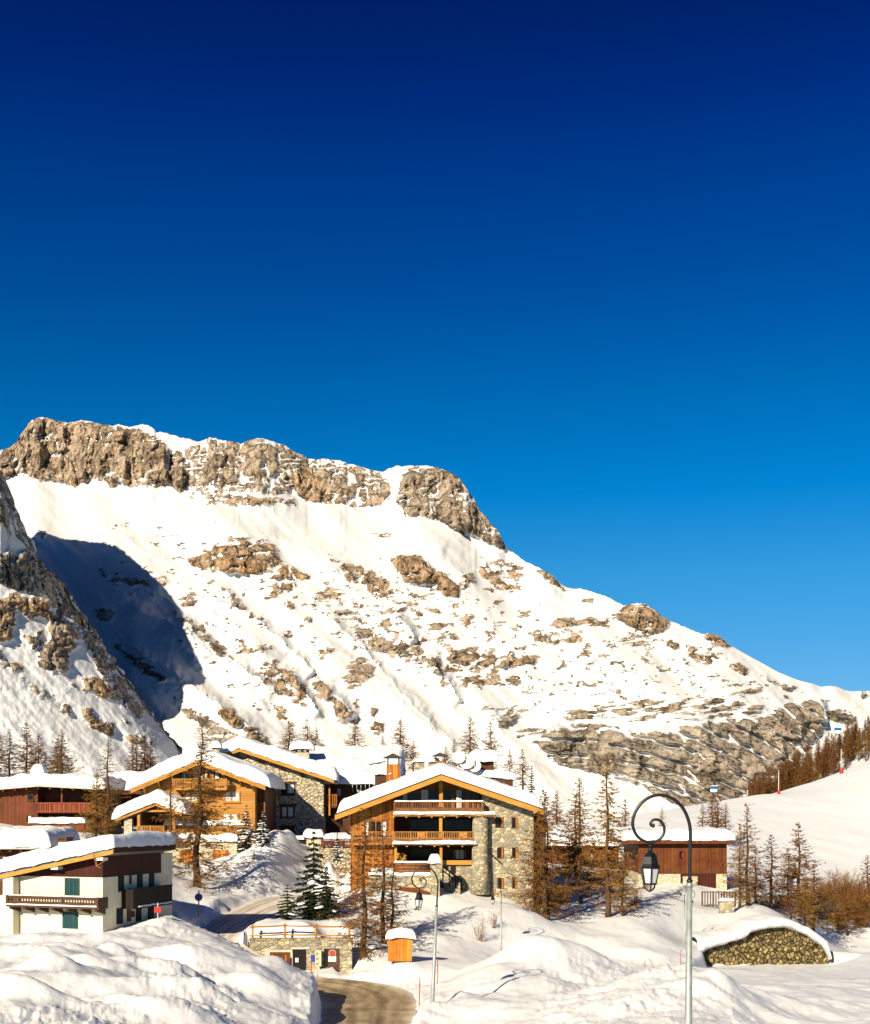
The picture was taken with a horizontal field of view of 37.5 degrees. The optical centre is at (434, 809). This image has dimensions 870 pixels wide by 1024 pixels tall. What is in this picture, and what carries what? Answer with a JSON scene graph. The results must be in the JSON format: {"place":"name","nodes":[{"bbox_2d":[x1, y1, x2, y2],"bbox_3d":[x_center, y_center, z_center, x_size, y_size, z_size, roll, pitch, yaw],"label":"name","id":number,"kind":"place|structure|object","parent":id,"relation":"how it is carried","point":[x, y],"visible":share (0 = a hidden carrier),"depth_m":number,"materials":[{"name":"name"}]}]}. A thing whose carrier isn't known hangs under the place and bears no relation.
{"place":"outdoors","nodes":[
{"label":"outdoors","id":0,"kind":"place"},
{"bbox_2d":[0,471,98,637],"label":"hill","id":1,"kind":"structure","parent":0,"point":[23,570],"depth_m":729.90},
{"bbox_2d":[0,584,182,788],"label":"hillside","id":2,"kind":"structure","parent":0,"point":[59,671],"depth_m":638.15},
{"bbox_2d":[202,894,416,1023],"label":"road","id":3,"kind":"structure","parent":0,"point":[346,1001],"depth_m":83.14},
{"bbox_2d":[0,417,869,824],"bbox_3d":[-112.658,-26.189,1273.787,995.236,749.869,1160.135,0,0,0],"label":"mountain","id":4,"kind":"structure","parent":0,"point":[266,591],"depth_m":918.38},
{"bbox_2d":[0,760,869,1023],"bbox_3d":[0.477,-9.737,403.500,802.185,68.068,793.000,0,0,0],"label":"ground","id":5,"kind":"structure","parent":0,"point":[179,965],"depth_m":84.02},
{"bbox_2d":[0,732,16,776],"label":"larch tree","id":6,"kind":"object","parent":5,"relation":"on","point":[1,756],"visible":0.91,"depth_m":148.21,"materials":[{"name":"brown plant"}]},
{"bbox_2d":[0,729,24,776],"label":"larch tree","id":7,"kind":"object","parent":5,"relation":"on","point":[9,773],"visible":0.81,"depth_m":149.94,"materials":[{"name":"brown plant"}]},
{"bbox_2d":[6,722,42,774],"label":"larch tree","id":8,"kind":"object","parent":5,"relation":"on","point":[23,758],"visible":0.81,"depth_m":149.89,"materials":[{"name":"brown plant"}]},
{"bbox_2d":[23,733,51,773],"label":"larch tree","id":9,"kind":"object","parent":5,"relation":"on","point":[39,753],"visible":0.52,"depth_m":154.88,"materials":[{"name":"brown plant"}]},
{"bbox_2d":[0,825,79,894],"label":"brown house","id":10,"kind":"structure","parent":5,"relation":"on","point":[15,840],"depth_m":103.35,"materials":[{"name":"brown wood"}]},
{"bbox_2d":[46,738,70,773],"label":"larch tree","id":11,"kind":"object","parent":5,"relation":"on","point":[50,757],"visible":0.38,"depth_m":151.91,"materials":[{"name":"brown plant"}]},
{"bbox_2d":[0,764,127,834],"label":"red house","id":12,"kind":"structure","parent":5,"relation":"on","point":[38,795],"depth_m":138.00,"materials":[{"name":"brown wood"}]},
{"bbox_2d":[46,729,83,773],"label":"larch tree","id":13,"kind":"object","parent":5,"relation":"on","point":[60,763],"visible":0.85,"depth_m":149.93,"materials":[{"name":"brown plant"}]},
{"bbox_2d":[0,830,175,935],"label":"white house","id":14,"kind":"structure","parent":5,"relation":"on","point":[102,883],"depth_m":91.43,"materials":[{"name":"beige paint"}]},
{"bbox_2d":[72,772,121,837],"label":"larch tree","id":15,"kind":"object","parent":5,"relation":"on","point":[96,809],"visible":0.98,"depth_m":115.82,"materials":[{"name":"brown plant"}]},
{"bbox_2d":[80,740,129,834],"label":"larch tree","id":16,"kind":"object","parent":5,"relation":"on","point":[108,788],"visible":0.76,"depth_m":133.96,"materials":[{"name":"brown plant"}]},
{"bbox_2d":[108,771,142,826],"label":"timber hut","id":17,"kind":"object","parent":5,"relation":"on","point":[124,775],"visible":0.3,"depth_m":150.00,"materials":[{"name":"brown wood"}]},
{"bbox_2d":[120,739,143,771],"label":"larch tree","id":18,"kind":"object","parent":5,"relation":"on","point":[132,755],"visible":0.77,"depth_m":159.97,"materials":[{"name":"brown plant"}]},
{"bbox_2d":[125,734,152,770],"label":"larch tree","id":19,"kind":"object","parent":5,"relation":"on","point":[136,761],"visible":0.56,"depth_m":162.01,"materials":[{"name":"brown plant"}]},
{"bbox_2d":[137,738,157,771],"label":"larch tree","id":20,"kind":"object","parent":5,"relation":"on","point":[144,748],"visible":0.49,"depth_m":163.88,"materials":[{"name":"brown plant"}]},
{"bbox_2d":[138,741,158,770],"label":"larch tree","id":21,"kind":"object","parent":5,"relation":"on","point":[151,759],"visible":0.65,"depth_m":162.97,"materials":[{"name":"brown plant"}]},
{"bbox_2d":[157,771,183,831],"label":"larch tree","id":22,"kind":"object","parent":5,"relation":"on","point":[170,825],"visible":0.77,"depth_m":119.87,"materials":[{"name":"brown plant"}]},
{"bbox_2d":[111,741,284,862],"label":"timber chalet","id":23,"kind":"object","parent":5,"relation":"on","point":[255,786],"visible":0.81,"depth_m":132.68,"materials":[{"name":"wood"}]},
{"bbox_2d":[222,791,240,802],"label":"window","id":24,"kind":"structure","parent":23,"relation":"in","point":[234,795],"depth_m":133.94,"materials":[{"name":"white glass"}]},
{"bbox_2d":[192,717,215,747],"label":"larch tree","id":25,"kind":"object","parent":5,"relation":"on","point":[207,739],"visible":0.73,"depth_m":239.99,"materials":[{"name":"brown plant"}]},
{"bbox_2d":[151,744,258,889],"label":"larch tree","id":26,"kind":"object","parent":5,"relation":"on","point":[195,862],"visible":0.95,"depth_m":116.93,"materials":[{"name":"brown plant"}]},
{"bbox_2d":[234,804,256,851],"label":"spruce tree","id":27,"kind":"object","parent":5,"relation":"on","point":[245,844],"visible":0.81,"depth_m":130.73,"materials":[{"name":"green plant"}]},
{"bbox_2d":[252,810,271,845],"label":"spruce tree","id":28,"kind":"object","parent":5,"relation":"on","point":[264,836],"visible":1,"depth_m":128.77,"materials":[{"name":"green plant"}]},
{"bbox_2d":[273,884,303,919],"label":"spruce tree","id":29,"kind":"object","parent":5,"relation":"on","point":[290,913],"visible":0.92,"depth_m":107.76,"materials":[{"name":"green plant"}]},
{"bbox_2d":[276,721,306,752],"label":"larch tree","id":30,"kind":"object","parent":5,"relation":"on","point":[284,738],"visible":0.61,"depth_m":219.83,"materials":[{"name":"brown plant"}]},
{"bbox_2d":[249,937,352,973],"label":"stone garage","id":31,"kind":"structure","parent":5,"relation":"on","point":[298,951],"depth_m":98.00,"materials":[{"name":"stone"}]},
{"bbox_2d":[270,952,289,963],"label":"garage door","id":32,"kind":"structure","parent":31,"relation":"in","point":[280,954],"depth_m":97.97,"materials":[{"name":"brown wood"}]},
{"bbox_2d":[293,949,305,970],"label":"door","id":33,"kind":"structure","parent":31,"relation":"in","point":[299,955],"depth_m":97.97,"materials":[{"name":"black"}]},
{"bbox_2d":[249,924,351,937],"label":"wooden fence","id":34,"kind":"object","parent":31,"relation":"on","point":[252,927],"visible":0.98,"depth_m":98.13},
{"bbox_2d":[324,949,338,971],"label":"door","id":35,"kind":"structure","parent":31,"relation":"in","point":[331,956],"depth_m":97.92,"materials":[{"name":"brown wood"}]},
{"bbox_2d":[205,735,405,848],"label":"stone house","id":36,"kind":"structure","parent":5,"relation":"on","point":[321,783],"depth_m":147.00,"materials":[{"name":"stone"}]},
{"bbox_2d":[280,806,294,817],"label":"window","id":37,"kind":"structure","parent":36,"relation":"in","point":[285,811],"depth_m":146.96,"materials":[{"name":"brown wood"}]},
{"bbox_2d":[280,783,295,795],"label":"window","id":38,"kind":"structure","parent":36,"relation":"in","point":[289,790],"depth_m":146.96,"materials":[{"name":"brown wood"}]},
{"bbox_2d":[297,719,316,750],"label":"larch tree","id":39,"kind":"object","parent":5,"relation":"on","point":[307,730],"visible":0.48,"depth_m":221.84,"materials":[{"name":"brown plant"}]},
{"bbox_2d":[288,830,337,919],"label":"spruce tree","id":40,"kind":"object","parent":5,"relation":"on","point":[307,896],"visible":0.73,"depth_m":111.60,"materials":[{"name":"green plant"}]},
{"bbox_2d":[315,950,321,969],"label":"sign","id":41,"kind":"object","parent":5,"relation":"on","point":[318,959],"visible":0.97,"depth_m":97.50,"materials":[{"name":"metal"}]},
{"bbox_2d":[303,865,347,920],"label":"spruce tree","id":42,"kind":"object","parent":5,"relation":"on","point":[327,905],"visible":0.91,"depth_m":109.66,"materials":[{"name":"green plant"}]},
{"bbox_2d":[319,832,349,875],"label":"stone wall","id":43,"kind":"structure","parent":5,"relation":"on","point":[326,846],"depth_m":130.30,"materials":[{"name":"beige stone"}]},
{"bbox_2d":[330,833,345,862],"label":"spruce tree","id":44,"kind":"object","parent":5,"relation":"on","point":[336,858],"visible":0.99,"depth_m":123.84,"materials":[{"name":"green plant"}]},
{"bbox_2d":[345,719,368,746],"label":"larch tree","id":45,"kind":"object","parent":5,"relation":"on","point":[353,742],"visible":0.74,"depth_m":214.93,"materials":[{"name":"brown plant"}]},
{"bbox_2d":[315,808,424,960],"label":"larch tree","id":46,"kind":"object","parent":5,"relation":"on","point":[362,945],"visible":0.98,"depth_m":98.34,"materials":[{"name":"brown plant"}]},
{"bbox_2d":[341,820,420,943],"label":"larch tree","id":47,"kind":"object","parent":5,"relation":"on","point":[383,898],"visible":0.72,"depth_m":102.89,"materials":[{"name":"brown plant"}]},
{"bbox_2d":[373,862,408,930],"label":"larch tree","id":48,"kind":"object","parent":5,"relation":"on","point":[393,897],"visible":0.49,"depth_m":103.90,"materials":[{"name":"brown plant"}]},
{"bbox_2d":[386,927,415,964],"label":"small wooden hut","id":49,"kind":"object","parent":5,"relation":"on","point":[399,941],"visible":0.99,"depth_m":92.00,"materials":[{"name":"wood"}]},
{"bbox_2d":[390,718,420,765],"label":"larch tree","id":50,"kind":"object","parent":5,"relation":"on","point":[399,741],"visible":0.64,"depth_m":209.91,"materials":[{"name":"brown plant"}]},
{"bbox_2d":[405,741,423,771],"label":"larch tree","id":51,"kind":"object","parent":5,"relation":"on","point":[414,755],"visible":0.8,"depth_m":207.89,"materials":[{"name":"brown plant"}]},
{"bbox_2d":[411,866,438,1001],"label":"street lamp","id":52,"kind":"object","parent":5,"relation":"on","point":[418,900],"visible":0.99,"depth_m":66.94,"materials":[{"name":"black metal"}]},
{"bbox_2d":[332,749,545,905],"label":"chalet","id":53,"kind":"object","parent":5,"relation":"on","point":[480,800],"visible":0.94,"depth_m":125.00,"materials":[{"name":"stone"}]},
{"bbox_2d":[365,820,386,836],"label":"window","id":54,"kind":"structure","parent":53,"relation":"in","point":[376,823],"depth_m":124.97,"materials":[{"name":"orange wood"}]},
{"bbox_2d":[400,792,419,807],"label":"window","id":55,"kind":"structure","parent":53,"relation":"in","point":[410,796],"depth_m":126.44,"materials":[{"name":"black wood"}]},
{"bbox_2d":[409,819,437,837],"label":"window","id":56,"kind":"structure","parent":53,"relation":"in","point":[414,824],"depth_m":128.15,"materials":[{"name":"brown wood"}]},
{"bbox_2d":[409,849,437,860],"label":"window","id":57,"kind":"structure","parent":53,"relation":"in","point":[414,854],"depth_m":128.15,"materials":[{"name":"black glass"}]},
{"bbox_2d":[420,789,437,807],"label":"window","id":58,"kind":"structure","parent":53,"relation":"in","point":[425,794],"depth_m":126.44,"materials":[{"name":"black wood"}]},
{"bbox_2d":[444,789,451,807],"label":"window","id":59,"kind":"structure","parent":53,"relation":"in","point":[447,792],"depth_m":126.44,"materials":[{"name":"black glass"}]},
{"bbox_2d":[443,819,472,837],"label":"window","id":60,"kind":"structure","parent":53,"relation":"in","point":[448,824],"depth_m":128.15,"materials":[{"name":"black glass"}]},
{"bbox_2d":[452,849,466,859],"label":"window","id":61,"kind":"structure","parent":53,"relation":"in","point":[457,854],"depth_m":128.12,"materials":[{"name":"black glass"}]},
{"bbox_2d":[453,789,466,807],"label":"window","id":62,"kind":"structure","parent":53,"relation":"in","point":[458,794],"depth_m":126.44,"materials":[{"name":"black glass"}]},
{"bbox_2d":[468,792,478,807],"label":"window","id":63,"kind":"structure","parent":53,"relation":"in","point":[471,795],"depth_m":126.44,"materials":[{"name":"black glass"}]},
{"bbox_2d":[449,717,481,763],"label":"larch tree","id":64,"kind":"object","parent":5,"relation":"on","point":[469,746],"visible":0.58,"depth_m":205.91,"materials":[{"name":"brown plant"}]},
{"bbox_2d":[468,918,488,941],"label":"bare shrub","id":65,"kind":"object","parent":5,"relation":"on","point":[480,933],"visible":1,"depth_m":106.36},
{"bbox_2d":[482,722,506,769],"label":"larch tree","id":66,"kind":"object","parent":5,"relation":"on","point":[490,743],"visible":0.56,"depth_m":205.90,"materials":[{"name":"brown plant"}]},
{"bbox_2d":[489,883,501,950],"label":"street lamp","id":67,"kind":"object","parent":5,"relation":"on","point":[492,899],"visible":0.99,"depth_m":104.97,"materials":[{"name":"black metal"}]},
{"bbox_2d":[511,749,532,789],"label":"larch tree","id":68,"kind":"object","parent":5,"relation":"on","point":[523,782],"visible":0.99,"depth_m":199.90,"materials":[{"name":"brown plant"}]},
{"bbox_2d":[518,810,560,913],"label":"larch tree","id":69,"kind":"object","parent":5,"relation":"on","point":[529,883],"visible":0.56,"depth_m":121.91,"materials":[{"name":"brown plant"}]},
{"bbox_2d":[490,790,593,919],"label":"larch tree","id":70,"kind":"object","parent":5,"relation":"on","point":[544,895],"visible":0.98,"depth_m":119.84,"materials":[{"name":"brown plant"}]},
{"bbox_2d":[521,798,565,919],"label":"larch tree","id":71,"kind":"object","parent":5,"relation":"on","point":[547,882],"visible":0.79,"depth_m":120.89,"materials":[{"name":"brown plant"}]},
{"bbox_2d":[548,791,573,825],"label":"larch tree","id":72,"kind":"object","parent":5,"relation":"on","point":[556,807],"visible":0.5,"depth_m":189.87,"materials":[{"name":"brown plant"}]},
{"bbox_2d":[550,877,580,903],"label":"bare shrub","id":73,"kind":"object","parent":5,"relation":"on","point":[565,894],"visible":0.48,"depth_m":130.09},
{"bbox_2d":[549,795,604,879],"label":"larch tree","id":74,"kind":"object","parent":5,"relation":"on","point":[576,836],"visible":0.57,"depth_m":149.79,"materials":[{"name":"brown plant"}]},
{"bbox_2d":[555,778,603,903],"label":"larch tree","id":75,"kind":"object","parent":5,"relation":"on","point":[578,851],"visible":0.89,"depth_m":131.84,"materials":[{"name":"brown plant"}]},
{"bbox_2d":[546,825,624,868],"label":"house","id":76,"kind":"structure","parent":5,"relation":"on","point":[556,831],"depth_m":166.00,"materials":[{"name":"brown wood"}]},
{"bbox_2d":[576,753,649,916],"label":"larch tree","id":77,"kind":"object","parent":5,"relation":"on","point":[607,888],"visible":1,"depth_m":124.77,"materials":[{"name":"brown plant"}]},
{"bbox_2d":[595,860,647,916],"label":"larch tree","id":78,"kind":"object","parent":5,"relation":"on","point":[622,910],"visible":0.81,"depth_m":124.92,"materials":[{"name":"brown plant"}]},
{"bbox_2d":[615,799,635,867],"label":"larch tree","id":79,"kind":"object","parent":5,"relation":"on","point":[625,817],"visible":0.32,"depth_m":167.92,"materials":[{"name":"brown plant"}]},
{"bbox_2d":[631,793,692,1023],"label":"street lamp","id":80,"kind":"object","parent":5,"relation":"on","point":[649,867],"visible":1,"depth_m":29.94,"materials":[{"name":"metal"}]},
{"bbox_2d":[609,826,735,889],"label":"barn","id":81,"kind":"structure","parent":5,"relation":"on","point":[709,849],"depth_m":150.00,"materials":[{"name":"brown wood"}]},
{"bbox_2d":[698,874,715,887],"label":"door","id":82,"kind":"structure","parent":81,"relation":"in","point":[707,880],"depth_m":149.97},
{"bbox_2d":[694,793,729,827],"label":"larch tree","id":83,"kind":"object","parent":5,"relation":"on","point":[712,815],"visible":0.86,"depth_m":214.83,"materials":[{"name":"brown plant"}]},
{"bbox_2d":[701,891,735,906],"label":"picket fence","id":84,"kind":"object","parent":5,"relation":"on","point":[713,898],"visible":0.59,"depth_m":138.98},
{"bbox_2d":[707,787,729,828],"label":"larch tree","id":85,"kind":"object","parent":5,"relation":"on","point":[724,815],"visible":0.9,"depth_m":214.85,"materials":[{"name":"brown plant"}]},
{"bbox_2d":[718,898,733,913],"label":"stone post","id":86,"kind":"object","parent":5,"relation":"on","point":[726,905],"visible":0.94,"depth_m":133.00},
{"bbox_2d":[723,824,758,907],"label":"larch tree","id":87,"kind":"object","parent":5,"relation":"on","point":[741,893],"visible":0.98,"depth_m":134.97,"materials":[{"name":"brown plant"}]},
{"bbox_2d":[717,807,773,905],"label":"larch tree","id":88,"kind":"object","parent":5,"relation":"on","point":[746,898],"visible":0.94,"depth_m":135.85,"materials":[{"name":"brown plant"}]},
{"bbox_2d":[685,914,831,965],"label":"stone wall","id":89,"kind":"structure","parent":5,"relation":"on","point":[761,939],"depth_m":119.23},
{"bbox_2d":[743,850,776,903],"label":"larch tree","id":90,"kind":"object","parent":5,"relation":"on","point":[755,891],"visible":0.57,"depth_m":139.86,"materials":[{"name":"brown plant"}]},
{"bbox_2d":[745,835,798,909],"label":"larch tree","id":91,"kind":"object","parent":5,"relation":"on","point":[772,867],"visible":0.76,"depth_m":141.86,"materials":[{"name":"brown plant"}]},
{"bbox_2d":[769,850,802,903],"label":"larch tree","id":92,"kind":"object","parent":5,"relation":"on","point":[785,871],"visible":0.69,"depth_m":149.91,"materials":[{"name":"brown plant"}]},
{"bbox_2d":[778,878,805,919],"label":"larch tree","id":93,"kind":"object","parent":5,"relation":"on","point":[792,906],"visible":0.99,"depth_m":135.94,"materials":[{"name":"brown plant"}]},
{"bbox_2d":[768,822,825,912],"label":"larch tree","id":94,"kind":"object","parent":5,"relation":"on","point":[805,865],"visible":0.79,"depth_m":149.76,"materials":[{"name":"brown plant"}]},
{"bbox_2d":[788,874,829,927],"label":"larch tree","id":95,"kind":"object","parent":5,"relation":"on","point":[805,910],"visible":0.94,"depth_m":139.86,"materials":[{"name":"brown plant"}]},
{"bbox_2d":[794,865,844,931],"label":"larch tree","id":96,"kind":"object","parent":5,"relation":"on","point":[813,885],"visible":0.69,"depth_m":145.76,"materials":[{"name":"brown plant"}]},
{"bbox_2d":[810,876,834,897],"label":"bare shrub","id":97,"kind":"object","parent":5,"relation":"on","point":[828,889],"visible":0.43,"depth_m":175.60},
{"bbox_2d":[819,893,841,921],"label":"bare shrub","id":98,"kind":"object","parent":5,"relation":"on","point":[836,902],"visible":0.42,"depth_m":160.01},
{"bbox_2d":[815,869,855,903],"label":"bare shrub","id":99,"kind":"object","parent":5,"relation":"on","point":[835,887],"visible":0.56,"depth_m":177.92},
{"bbox_2d":[828,904,854,929],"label":"bare shrub","id":100,"kind":"object","parent":5,"relation":"on","point":[834,920],"visible":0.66,"depth_m":158.04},
{"bbox_2d":[827,892,856,921],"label":"bare shrub","id":101,"kind":"object","parent":5,"relation":"on","point":[850,905],"visible":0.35,"depth_m":161.70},
{"bbox_2d":[822,866,864,902],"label":"bare shrub","id":102,"kind":"object","parent":5,"relation":"on","point":[840,881],"visible":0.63,"depth_m":179.03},
{"bbox_2d":[830,889,863,935],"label":"larch tree","id":103,"kind":"object","parent":5,"relation":"on","point":[847,908],"visible":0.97,"depth_m":155.87,"materials":[{"name":"brown plant"}]},
{"bbox_2d":[829,885,869,919],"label":"bare shrub","id":104,"kind":"object","parent":5,"relation":"on","point":[849,890],"visible":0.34,"depth_m":164.97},
{"bbox_2d":[844,884,869,927],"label":"larch tree","id":105,"kind":"object","parent":5,"relation":"on","point":[858,897],"visible":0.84,"depth_m":159.85,"materials":[{"name":"brown plant"}]},
{"bbox_2d":[848,855,869,918],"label":"larch tree","id":106,"kind":"object","parent":5,"relation":"on","point":[867,885],"visible":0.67,"depth_m":168.01,"materials":[{"name":"brown plant"}]},
{"bbox_2d":[850,904,869,927],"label":"bare shrub","id":107,"kind":"object","parent":5,"relation":"on","point":[863,917],"visible":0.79,"depth_m":159.66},
{"bbox_2d":[0,0,869,690],"label":"sky","id":108,"kind":"structure","parent":0,"point":[601,268],"materials":[{"name":"blue"}]},
{"bbox_2d":[795,746,869,785],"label":"slope","id":109,"kind":"structure","parent":0,"point":[854,762],"depth_m":537.06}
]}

